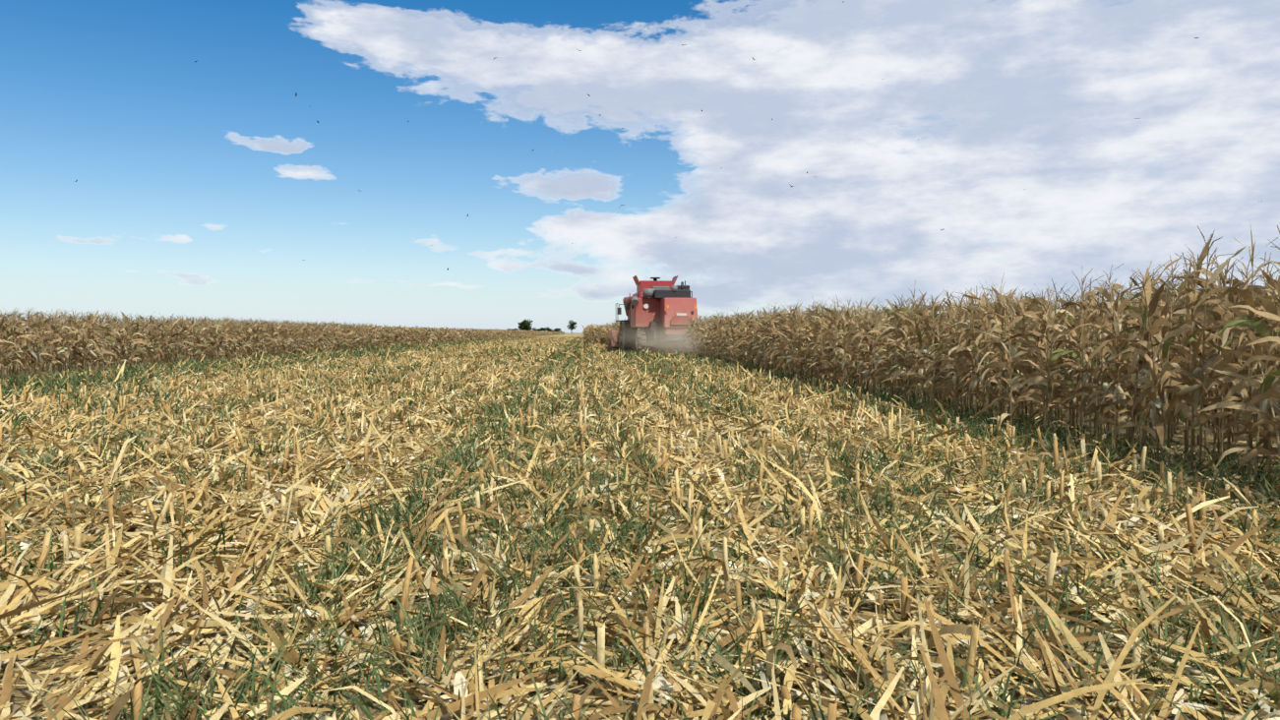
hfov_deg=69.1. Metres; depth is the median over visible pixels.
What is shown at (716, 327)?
maize plants
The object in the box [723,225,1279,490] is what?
maize plants
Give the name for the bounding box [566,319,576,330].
tree
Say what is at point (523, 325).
tree
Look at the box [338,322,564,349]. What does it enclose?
maize plants
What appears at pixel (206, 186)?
sky
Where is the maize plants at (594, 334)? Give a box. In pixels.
[581,322,613,344]
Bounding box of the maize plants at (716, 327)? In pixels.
[606,306,807,365]
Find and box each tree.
[517,319,533,330]
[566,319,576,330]
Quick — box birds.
[75,0,1262,269]
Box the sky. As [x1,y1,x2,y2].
[0,0,1279,354]
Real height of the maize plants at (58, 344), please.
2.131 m
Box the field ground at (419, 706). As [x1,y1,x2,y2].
[0,332,1279,719]
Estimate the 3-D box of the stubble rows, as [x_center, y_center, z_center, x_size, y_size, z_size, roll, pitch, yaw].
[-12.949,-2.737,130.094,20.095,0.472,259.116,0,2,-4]
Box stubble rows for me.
[0,335,1279,719]
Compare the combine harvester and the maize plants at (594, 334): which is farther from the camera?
the maize plants at (594, 334)
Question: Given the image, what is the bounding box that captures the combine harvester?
[608,275,699,353]
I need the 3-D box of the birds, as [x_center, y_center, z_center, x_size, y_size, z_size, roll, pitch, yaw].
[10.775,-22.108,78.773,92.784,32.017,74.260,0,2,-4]
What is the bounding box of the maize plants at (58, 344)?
[0,307,379,378]

